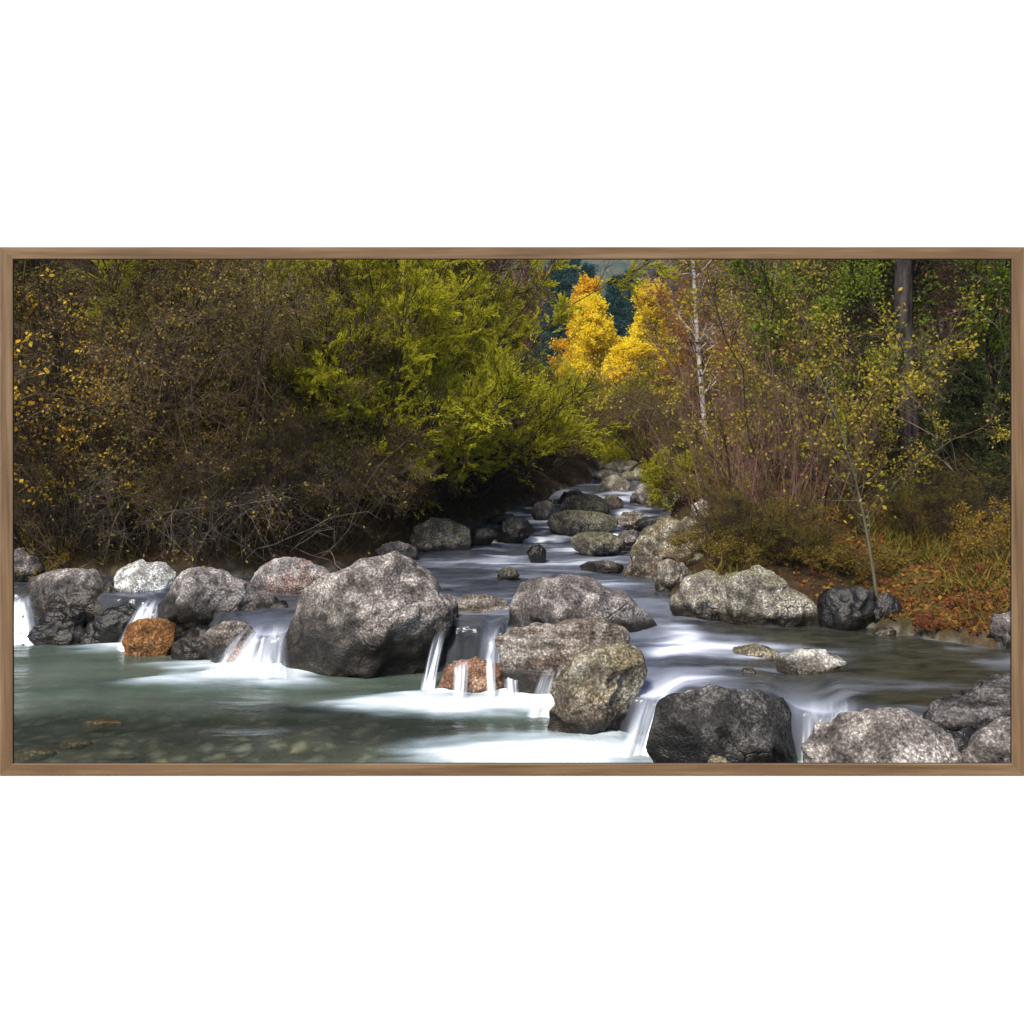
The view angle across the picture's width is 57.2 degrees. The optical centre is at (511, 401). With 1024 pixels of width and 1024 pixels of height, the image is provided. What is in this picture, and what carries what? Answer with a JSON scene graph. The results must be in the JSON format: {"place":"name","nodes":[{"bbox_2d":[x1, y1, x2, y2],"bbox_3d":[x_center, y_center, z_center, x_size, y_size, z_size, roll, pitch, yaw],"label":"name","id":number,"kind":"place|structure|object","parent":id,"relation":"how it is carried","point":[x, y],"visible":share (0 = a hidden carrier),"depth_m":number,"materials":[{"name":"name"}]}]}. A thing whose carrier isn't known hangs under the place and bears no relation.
{"place":"outdoors","nodes":[
{"label":"outdoors","id":0,"kind":"place"},
{"bbox_2d":[14,369,580,565],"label":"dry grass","id":1,"kind":"structure","parent":0,"point":[322,547],"depth_m":10.59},
{"bbox_2d":[14,642,802,762],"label":"pool water","id":2,"kind":"structure","parent":0,"point":[109,678],"depth_m":6.96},
{"bbox_2d":[27,619,84,644],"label":"rock","id":3,"kind":"object","parent":2,"relation":"in","point":[62,632],"visible":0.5,"depth_m":8.48,"materials":[{"name":"stone"}]},
{"bbox_2d":[19,568,118,627],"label":"boulder","id":4,"kind":"object","parent":2,"relation":"in","point":[81,588],"visible":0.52,"depth_m":8.95,"materials":[{"name":"stone"}]},
{"bbox_2d":[92,604,138,642],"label":"rock","id":5,"kind":"object","parent":2,"relation":"in","point":[110,624],"visible":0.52,"depth_m":8.47,"materials":[{"name":"stone"}]},
{"bbox_2d":[122,618,175,656],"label":"rock","id":6,"kind":"object","parent":2,"relation":"in","point":[144,637],"visible":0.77,"depth_m":8.10,"materials":[{"name":"orange stone"}]},
{"bbox_2d":[199,620,254,662],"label":"rock","id":7,"kind":"object","parent":2,"relation":"in","point":[217,641],"visible":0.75,"depth_m":7.80,"materials":[{"name":"grey stone"}]},
{"bbox_2d":[213,636,279,677],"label":"falling water","id":8,"kind":"structure","parent":2,"relation":"on","point":[265,671],"depth_m":7.48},
{"bbox_2d":[439,656,504,718],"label":"rock","id":9,"kind":"object","parent":2,"relation":"in","point":[476,680],"visible":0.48,"depth_m":7.09,"materials":[{"name":"orange stone"}]},
{"bbox_2d":[547,641,647,734],"bbox_3d":[0.558,1.976,6.310,0.587,0.712,0.465,0,0,-32],"label":"boulder","id":10,"kind":"object","parent":2,"relation":"in","point":[595,689],"visible":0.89,"depth_m":6.17,"materials":[{"name":"stone"}]},
{"bbox_2d":[646,684,797,762],"bbox_3d":[1.202,1.949,5.356,0.876,0.676,0.422,0,0,0],"label":"boulder","id":11,"kind":"object","parent":2,"relation":"in","point":[705,723],"visible":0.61,"depth_m":5.26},
{"bbox_2d":[800,707,960,762],"bbox_3d":[1.952,1.930,4.982,0.800,0.604,0.543,0,0,0],"label":"boulder","id":12,"kind":"object","parent":2,"relation":"on","point":[893,735],"visible":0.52,"depth_m":4.90,"materials":[{"name":"grey stone"}]},
{"bbox_2d":[923,672,1009,730],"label":"boulder","id":13,"kind":"object","parent":2,"relation":"in","point":[980,703],"visible":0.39,"depth_m":5.35,"materials":[{"name":"stone"}]},
{"bbox_2d":[959,716,1013,765],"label":"boulder","id":14,"kind":"object","parent":2,"relation":"in","point":[989,743],"visible":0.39,"depth_m":4.74,"materials":[{"name":"grey stone"}]},
{"bbox_2d":[14,260,1009,762],"bbox_3d":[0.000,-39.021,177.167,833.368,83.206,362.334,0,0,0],"label":"ground","id":15,"kind":"structure","parent":0,"point":[306,734],"depth_m":7.59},
{"bbox_2d":[14,408,181,555],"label":"bush","id":16,"kind":"object","parent":15,"relation":"on","point":[27,524],"visible":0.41,"depth_m":10.11,"materials":[{"name":"brown plant"}]},
{"bbox_2d":[14,260,190,552],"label":"golden shrub","id":17,"kind":"object","parent":15,"relation":"on","point":[46,370],"visible":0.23,"depth_m":9.88,"materials":[{"name":"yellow plant"}]},
{"bbox_2d":[14,340,226,636],"bbox_3d":[-4.613,0.974,10.249,4.216,3.274,3.477,0,0,-38],"label":"bare shrub","id":18,"kind":"object","parent":15,"relation":"on","point":[35,538],"visible":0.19,"depth_m":9.74,"materials":[{"name":"brown plant"}]},
{"bbox_2d":[28,404,215,558],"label":"bush","id":19,"kind":"object","parent":15,"relation":"on","point":[145,511],"visible":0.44,"depth_m":9.91,"materials":[{"name":"brown plant"}]},
{"bbox_2d":[14,260,255,546],"bbox_3d":[-5.253,-0.019,10.056,4.137,3.226,3.667,0,0,16],"label":"golden shrub","id":20,"kind":"object","parent":15,"relation":"on","point":[62,408],"visible":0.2,"depth_m":9.82,"materials":[{"name":"yellow plant"}]},
{"bbox_2d":[113,559,177,591],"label":"boulder","id":21,"kind":"object","parent":15,"relation":"on","point":[135,576],"visible":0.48,"depth_m":9.23,"materials":[{"name":"stone"}]},
{"bbox_2d":[14,260,290,535],"bbox_3d":[-5.233,-0.643,10.914,5.036,4.299,4.832,0,0,-23],"label":"bush","id":22,"kind":"object","parent":15,"relation":"on","point":[59,303],"visible":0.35,"depth_m":10.17,"materials":[{"name":"brown plant"}]},
{"bbox_2d":[14,260,303,534],"bbox_3d":[-5.678,-0.524,11.169,6.148,4.060,6.156,0,0,-17],"label":"bush","id":23,"kind":"object","parent":15,"relation":"on","point":[163,269],"visible":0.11,"depth_m":10.31,"materials":[{"name":"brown plant"}]},
{"bbox_2d":[41,324,296,522],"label":"golden shrub","id":24,"kind":"object","parent":15,"relation":"on","point":[105,452],"visible":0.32,"depth_m":9.95,"materials":[{"name":"brown plant"}]},
{"bbox_2d":[86,401,327,551],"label":"bush","id":25,"kind":"object","parent":15,"relation":"on","point":[187,462],"visible":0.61,"depth_m":9.71,"materials":[{"name":"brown plant"}]},
{"bbox_2d":[14,321,411,578],"bbox_3d":[-3.266,0.852,9.903,3.660,3.447,4.438,0,0,-39],"label":"bare shrub","id":26,"kind":"object","parent":15,"relation":"on","point":[213,534],"visible":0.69,"depth_m":9.25,"materials":[{"name":"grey plant"}]},
{"bbox_2d":[157,566,278,634],"bbox_3d":[-2.657,1.886,8.530,1.158,0.807,0.782,0,0,0],"label":"boulder","id":27,"kind":"object","parent":15,"relation":"on","point":[195,596],"visible":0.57,"depth_m":8.28,"materials":[{"name":"stone"}]},
{"bbox_2d":[14,260,460,537],"bbox_3d":[-3.849,-0.433,10.300,5.856,3.867,5.863,0,0,14],"label":"bush","id":28,"kind":"object","parent":15,"relation":"on","point":[135,365],"visible":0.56,"depth_m":9.45,"materials":[{"name":"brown plant"}]},
{"bbox_2d":[65,356,411,572],"bbox_3d":[-2.593,0.957,10.309,3.294,3.102,3.994,0,0,12],"label":"bare shrub","id":29,"kind":"object","parent":15,"relation":"on","point":[222,508],"visible":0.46,"depth_m":9.60,"materials":[{"name":"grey plant"}]},
{"bbox_2d":[77,260,442,503],"bbox_3d":[-2.757,-0.453,11.034,4.029,3.440,3.866,0,0,20],"label":"bush","id":30,"kind":"object","parent":15,"relation":"on","point":[245,414],"visible":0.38,"depth_m":10.50,"materials":[{"name":"brown plant"}]},
{"bbox_2d":[160,394,370,554],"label":"bush","id":31,"kind":"object","parent":15,"relation":"on","point":[262,466],"visible":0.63,"depth_m":10.07,"materials":[{"name":"brown plant"}]},
{"bbox_2d":[68,260,484,501],"bbox_3d":[-2.696,-0.757,12.151,4.519,4.105,4.458,0,0,-8],"label":"willow","id":32,"kind":"object","parent":15,"relation":"on","point":[431,298],"visible":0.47,"depth_m":11.03,"materials":[{"name":"green plant"}]},
{"bbox_2d":[250,557,329,594],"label":"boulder","id":33,"kind":"object","parent":15,"relation":"on","point":[291,576],"visible":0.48,"depth_m":9.02,"materials":[{"name":"grey stone"}]},
{"bbox_2d":[84,260,509,446],"bbox_3d":[-2.513,-0.871,12.570,4.959,3.955,5.524,0,0,2],"label":"willow","id":34,"kind":"object","parent":15,"relation":"on","point":[474,342],"visible":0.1,"depth_m":12.72,"materials":[{"name":"green plant"}]},
{"bbox_2d":[222,401,442,541],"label":"bush","id":35,"kind":"object","parent":15,"relation":"on","point":[349,492],"visible":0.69,"depth_m":10.46,"materials":[{"name":"brown plant"}]},
{"bbox_2d":[253,355,451,509],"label":"bush","id":36,"kind":"object","parent":15,"relation":"on","point":[363,393],"visible":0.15,"depth_m":10.96,"materials":[{"name":"green plant"}]},
{"bbox_2d":[280,550,453,708],"bbox_3d":[-1.181,1.887,7.853,1.445,1.291,0.899,0,0,22],"label":"boulder","id":37,"kind":"object","parent":15,"relation":"on","point":[390,613],"visible":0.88,"depth_m":7.55,"materials":[{"name":"grey stone"}]},
{"bbox_2d":[271,404,494,519],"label":"willow","id":38,"kind":"object","parent":15,"relation":"on","point":[457,468],"visible":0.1,"depth_m":11.30,"materials":[{"name":"green plant"}]},
{"bbox_2d":[203,303,566,506],"bbox_3d":[-1.339,0.033,12.029,4.311,2.712,4.772,0,0,25],"label":"willow","id":39,"kind":"object","parent":15,"relation":"on","point":[507,379],"visible":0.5,"depth_m":11.19,"materials":[{"name":"green plant"}]},
{"bbox_2d":[316,407,475,527],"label":"bush","id":40,"kind":"object","parent":15,"relation":"on","point":[420,495],"visible":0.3,"depth_m":11.28,"materials":[{"name":"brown plant"}]},
{"bbox_2d":[212,260,580,429],"bbox_3d":[-1.170,-0.998,12.994,4.995,4.537,4.927,0,0,-44],"label":"willow","id":41,"kind":"object","parent":15,"relation":"on","point":[383,264],"visible":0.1,"depth_m":12.22,"materials":[{"name":"green plant"}]},
{"bbox_2d":[288,371,516,511],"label":"willow","id":42,"kind":"object","parent":15,"relation":"on","point":[434,452],"visible":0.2,"depth_m":11.38,"materials":[{"name":"green plant"}]},
{"bbox_2d":[409,517,471,551],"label":"rock","id":43,"kind":"object","parent":15,"relation":"on","point":[433,534],"visible":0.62,"depth_m":11.39,"materials":[{"name":"stone"}]},
{"bbox_2d":[337,319,640,514],"bbox_3d":[-0.745,0.150,13.791,4.772,2.712,4.311,0,0,-16],"label":"willow","id":44,"kind":"object","parent":15,"relation":"on","point":[552,417],"visible":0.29,"depth_m":13.28,"materials":[{"name":"green plant"}]},
{"bbox_2d":[329,260,681,379],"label":"willow","id":45,"kind":"object","parent":15,"relation":"on","point":[559,315],"visible":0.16,"depth_m":15.24,"materials":[{"name":"green plant"}]},
{"bbox_2d":[0,0,1023,1023],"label":"wall","id":46,"kind":"structure","parent":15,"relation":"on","point":[510,123],"depth_m":1.20,"materials":[{"name":"white paint"}]},
{"bbox_2d":[0,247,1023,774],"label":"picture frame","id":47,"kind":"object","parent":46,"relation":"attached to","point":[10,255],"visible":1,"depth_m":1.20,"materials":[{"name":"brown wood"}]},
{"bbox_2d":[486,260,560,369],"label":"bare tree","id":48,"kind":"object","parent":15,"relation":"on","point":[528,340],"visible":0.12,"depth_m":33.97,"materials":[{"name":"green plant"}]},
{"bbox_2d":[527,260,574,381],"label":"conifer","id":49,"kind":"object","parent":15,"relation":"on","point":[563,275],"visible":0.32,"depth_m":51.68,"materials":[{"name":"green plant"}]},
{"bbox_2d":[495,616,630,693],"bbox_3d":[0.380,1.965,7.095,1.023,0.681,0.643,0,0,0],"label":"boulder","id":50,"kind":"object","parent":15,"relation":"on","point":[536,657],"visible":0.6,"depth_m":6.92,"materials":[{"name":"grey stone"}]},
{"bbox_2d":[544,270,605,380],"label":"autumn tree","id":51,"kind":"object","parent":15,"relation":"on","point":[588,285],"visible":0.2,"depth_m":32.84,"materials":[{"name":"yellow plant"}]},
{"bbox_2d":[510,387,640,469],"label":"bush","id":52,"kind":"object","parent":15,"relation":"on","point":[616,415],"visible":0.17,"depth_m":16.06,"materials":[{"name":"green plant"}]},
{"bbox_2d":[507,574,656,632],"bbox_3d":[0.585,1.791,7.842,1.307,0.704,0.819,0,0,0],"label":"boulder","id":53,"kind":"object","parent":15,"relation":"on","point":[554,599],"visible":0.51,"depth_m":7.60,"materials":[{"name":"grey stone"}]},
{"bbox_2d":[556,291,620,382],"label":"autumn tree","id":54,"kind":"object","parent":15,"relation":"on","point":[593,329],"visible":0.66,"depth_m":29.61,"materials":[{"name":"yellow plant"}]},
{"bbox_2d":[602,273,632,343],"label":"conifer","id":55,"kind":"object","parent":15,"relation":"on","point":[617,309],"visible":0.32,"depth_m":53.64,"materials":[{"name":"green plant"}]},
{"bbox_2d":[583,337,684,406],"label":"autumn tree","id":56,"kind":"object","parent":15,"relation":"on","point":[633,347],"visible":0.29,"depth_m":27.59,"materials":[{"name":"yellow plant"}]},
{"bbox_2d":[566,354,724,451],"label":"olive shrub","id":57,"kind":"object","parent":15,"relation":"on","point":[618,433],"visible":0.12,"depth_m":21.64,"materials":[{"name":"green plant"}]},
{"bbox_2d":[609,277,696,406],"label":"autumn tree","id":58,"kind":"object","parent":15,"relation":"on","point":[657,318],"visible":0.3,"depth_m":30.32,"materials":[{"name":"yellow plant"}]},
{"bbox_2d":[578,365,728,461],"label":"bush","id":59,"kind":"object","parent":15,"relation":"on","point":[643,421],"visible":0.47,"depth_m":18.31,"materials":[{"name":"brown plant"}]},
{"bbox_2d":[592,350,740,446],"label":"bush","id":60,"kind":"object","parent":15,"relation":"on","point":[641,387],"visible":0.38,"depth_m":19.81,"materials":[{"name":"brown plant"}]},
{"bbox_2d":[623,515,717,577],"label":"boulder","id":61,"kind":"object","parent":15,"relation":"on","point":[649,550],"visible":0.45,"depth_m":9.78,"materials":[{"name":"stone"}]},
{"bbox_2d":[637,437,749,512],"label":"olive shrub","id":62,"kind":"object","parent":15,"relation":"on","point":[655,472],"visible":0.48,"depth_m":13.17,"materials":[{"name":"green plant"}]},
{"bbox_2d":[669,569,723,620],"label":"boulder","id":63,"kind":"object","parent":15,"relation":"on","point":[696,595],"visible":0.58,"depth_m":7.99,"materials":[{"name":"stone"}]},
{"bbox_2d":[651,268,749,442],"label":"leafy tree","id":64,"kind":"object","parent":15,"relation":"on","point":[678,330],"visible":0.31,"depth_m":20.24,"materials":[{"name":"green plant"}]},
{"bbox_2d":[667,260,748,458],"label":"birch tree","id":65,"kind":"object","parent":15,"relation":"on","point":[695,332],"visible":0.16,"depth_m":15.84,"materials":[{"name":"white plant"}]},
{"bbox_2d":[620,350,807,523],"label":"bare shrub","id":66,"kind":"object","parent":15,"relation":"on","point":[692,472],"visible":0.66,"depth_m":10.45,"materials":[{"name":"brown plant"}]},
{"bbox_2d":[634,298,805,477],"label":"leafy tree","id":67,"kind":"object","parent":15,"relation":"on","point":[671,370],"visible":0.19,"depth_m":15.33,"materials":[{"name":"yellow plant"}]},
{"bbox_2d":[570,263,872,506],"bbox_3d":[2.409,-0.153,10.366,3.113,3.285,2.370,0,0,27],"label":"yellow sapling","id":68,"kind":"object","parent":15,"relation":"on","point":[807,369],"visible":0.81,"depth_m":10.32,"materials":[{"name":"brown plant"}]},
{"bbox_2d":[667,524,775,563],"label":"undergrowth shrub","id":69,"kind":"object","parent":15,"relation":"on","point":[680,541],"visible":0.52,"depth_m":9.22,"materials":[{"name":"brown plant"}]},
{"bbox_2d":[659,470,807,544],"bbox_3d":[2.190,1.086,9.377,1.305,0.774,1.360,0,0,-7],"label":"brush","id":70,"kind":"object","parent":15,"relation":"on","point":[706,527],"visible":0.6,"depth_m":9.46,"materials":[{"name":"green plant"}]},
{"bbox_2d":[665,324,815,516],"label":"bare shrub","id":71,"kind":"object","parent":15,"relation":"on","point":[689,414],"visible":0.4,"depth_m":11.96,"materials":[{"name":"brown plant"}]},
{"bbox_2d":[632,292,863,511],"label":"bare shrub","id":72,"kind":"object","parent":15,"relation":"on","point":[726,450],"visible":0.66,"depth_m":10.42,"materials":[{"name":"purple plant"}]},
{"bbox_2d":[685,482,829,554],"bbox_3d":[2.317,1.125,9.018,1.232,0.731,1.284,0,0,-38],"label":"brush","id":73,"kind":"object","parent":15,"relation":"on","point":[768,521],"visible":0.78,"depth_m":8.79,"materials":[{"name":"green plant"}]},
{"bbox_2d":[704,288,827,478],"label":"leafy tree","id":74,"kind":"object","parent":15,"relation":"on","point":[724,345],"visible":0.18,"depth_m":14.38,"materials":[{"name":"green plant"}]},
{"bbox_2d":[717,565,820,626],"bbox_3d":[2.200,1.722,7.977,0.936,0.676,0.529,0,0,0],"label":"boulder","id":75,"kind":"object","parent":15,"relation":"on","point":[756,595],"visible":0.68,"depth_m":7.78,"materials":[{"name":"stone"}]},
{"bbox_2d":[687,260,853,495],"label":"leafy tree","id":76,"kind":"object","parent":15,"relation":"on","point":[753,319],"visible":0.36,"depth_m":12.77,"materials":[{"name":"brown plant"}]},
{"bbox_2d":[689,364,858,548],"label":"bare shrub","id":77,"kind":"object","parent":15,"relation":"on","point":[763,463],"visible":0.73,"depth_m":9.27,"materials":[{"name":"brown plant"}]},
{"bbox_2d":[720,492,854,567],"bbox_3d":[2.435,1.201,8.582,1.133,0.645,1.087,0,0,-34],"label":"brush","id":78,"kind":"object","parent":15,"relation":"on","point":[784,532],"visible":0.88,"depth_m":8.47,"materials":[{"name":"brown plant"}]},
{"bbox_2d":[687,368,891,541],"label":"bare shrub","id":79,"kind":"object","parent":15,"relation":"on","point":[792,457],"visible":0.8,"depth_m":9.25,"materials":[{"name":"brown plant"}]},
{"bbox_2d":[749,532,858,570],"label":"undergrowth shrub","id":80,"kind":"object","parent":15,"relation":"on","point":[820,553],"visible":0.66,"depth_m":8.38,"materials":[{"name":"brown plant"}]},
{"bbox_2d":[698,279,937,526],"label":"bare shrub","id":81,"kind":"object","parent":15,"relation":"on","point":[833,434],"visible":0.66,"depth_m":9.75,"materials":[{"name":"brown plant"}]},
{"bbox_2d":[712,260,925,505],"bbox_3d":[3.651,-0.683,11.615,1.925,4.062,2.758,0,0,-36],"label":"leafy tree","id":82,"kind":"object","parent":15,"relation":"on","point":[765,287],"visible":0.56,"depth_m":11.48,"materials":[{"name":"green plant"}]},
{"bbox_2d":[669,260,985,527],"bbox_3d":[3.211,-0.364,9.373,2.585,3.584,3.396,0,0,31],"label":"yellow sapling","id":83,"kind":"object","parent":15,"relation":"on","point":[966,354],"visible":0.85,"depth_m":9.28,"materials":[{"name":"brown plant"}]},
{"bbox_2d":[671,450,1009,634],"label":"fallen leaves","id":84,"kind":"object","parent":15,"relation":"on","point":[902,585],"visible":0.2,"depth_m":8.24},
{"bbox_2d":[676,481,1009,626],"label":"bank grass","id":85,"kind":"structure","parent":15,"relation":"on","point":[897,535],"depth_m":8.61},
{"bbox_2d":[817,586,875,630],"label":"rock","id":86,"kind":"object","parent":15,"relation":"on","point":[849,608],"visible":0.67,"depth_m":7.67,"materials":[{"name":"stone"}]},
{"bbox_2d":[777,335,919,595],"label":"thin tree","id":87,"kind":"object","parent":15,"relation":"on","point":[860,502],"visible":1,"depth_m":7.73,"materials":[{"name":"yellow plant"}]},
{"bbox_2d":[746,260,962,481],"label":"leafy tree","id":88,"kind":"object","parent":15,"relation":"on","point":[811,282],"visible":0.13,"depth_m":13.57,"materials":[{"name":"green plant"}]},
{"bbox_2d":[795,532,915,579],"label":"undergrowth shrub","id":89,"kind":"object","parent":15,"relation":"on","point":[841,559],"visible":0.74,"depth_m":8.31,"materials":[{"name":"brown plant"}]},
{"bbox_2d":[808,260,982,486],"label":"slim tree","id":90,"kind":"object","parent":15,"relation":"on","point":[891,278],"visible":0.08,"depth_m":12.92,"materials":[{"name":"green plant"}]},
{"bbox_2d":[854,343,941,492],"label":"spruce","id":91,"kind":"object","parent":15,"relation":"on","point":[896,453],"visible":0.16,"depth_m":12.31,"materials":[{"name":"green plant"}]},
{"bbox_2d":[894,260,920,498],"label":"pine tree","id":92,"kind":"object","parent":15,"relation":"on","point":[903,274],"visible":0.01,"depth_m":11.82,"materials":[{"name":"grey plant"}]},
{"bbox_2d":[812,302,1009,532],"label":"yellow sapling","id":93,"kind":"object","parent":15,"relation":"on","point":[921,459],"visible":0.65,"depth_m":9.44,"materials":[{"name":"brown plant"}]},
{"bbox_2d":[822,260,1009,507],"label":"bare shrub","id":94,"kind":"object","parent":15,"relation":"on","point":[933,403],"visible":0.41,"depth_m":10.73,"materials":[{"name":"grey plant"}]},
{"bbox_2d":[867,472,1009,543],"bbox_3d":[4.237,1.074,9.310,1.360,0.774,1.305,0,0,20],"label":"brush","id":95,"kind":"object","parent":15,"relation":"on","point":[894,511],"visible":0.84,"depth_m":9.34,"materials":[{"name":"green plant"}]},
{"bbox_2d":[881,448,1009,533],"bbox_3d":[4.923,0.950,9.820,1.662,0.946,1.594,0,0,-32],"label":"brush","id":96,"kind":"object","parent":15,"relation":"on","point":[964,480],"visible":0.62,"depth_m":9.78,"materials":[{"name":"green plant"}]},
{"bbox_2d":[885,326,1009,510],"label":"spruce","id":97,"kind":"object","parent":15,"relation":"on","point":[964,389],"visible":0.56,"depth_m":10.84,"materials":[{"name":"green plant"}]},
{"bbox_2d":[913,260,1009,461],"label":"leafy tree","id":98,"kind":"object","parent":15,"relation":"on","point":[989,326],"visible":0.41,"depth_m":11.34,"materials":[{"name":"green plant"}]},
{"bbox_2d":[944,497,1009,568],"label":"orange shrub","id":99,"kind":"object","parent":15,"relation":"on","point":[1002,535],"visible":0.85,"depth_m":8.32,"materials":[{"name":"brown plant"}]},
{"bbox_2d":[953,337,1009,508],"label":"spruce","id":100,"kind":"object","parent":15,"relation":"on","point":[1004,389],"visible":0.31,"depth_m":10.41,"materials":[{"name":"green plant"}]},
{"bbox_2d":[14,457,1009,752],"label":"stream water","id":101,"kind":"structure","parent":0,"point":[914,675],"depth_m":7.31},
{"bbox_2d":[547,510,618,535],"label":"rock","id":102,"kind":"object","parent":101,"relation":"on","point":[569,522],"visible":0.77,"depth_m":12.25,"materials":[{"name":"stone"}]},
{"bbox_2d":[570,531,626,555],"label":"rock","id":103,"kind":"object","parent":101,"relation":"on","point":[593,543],"visible":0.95,"depth_m":11.01,"materials":[{"name":"stone"}]},
{"bbox_2d":[776,648,851,675],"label":"rock","id":104,"kind":"object","parent":101,"relation":"in","point":[798,661],"visible":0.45,"depth_m":6.45,"materials":[{"name":"stone"}]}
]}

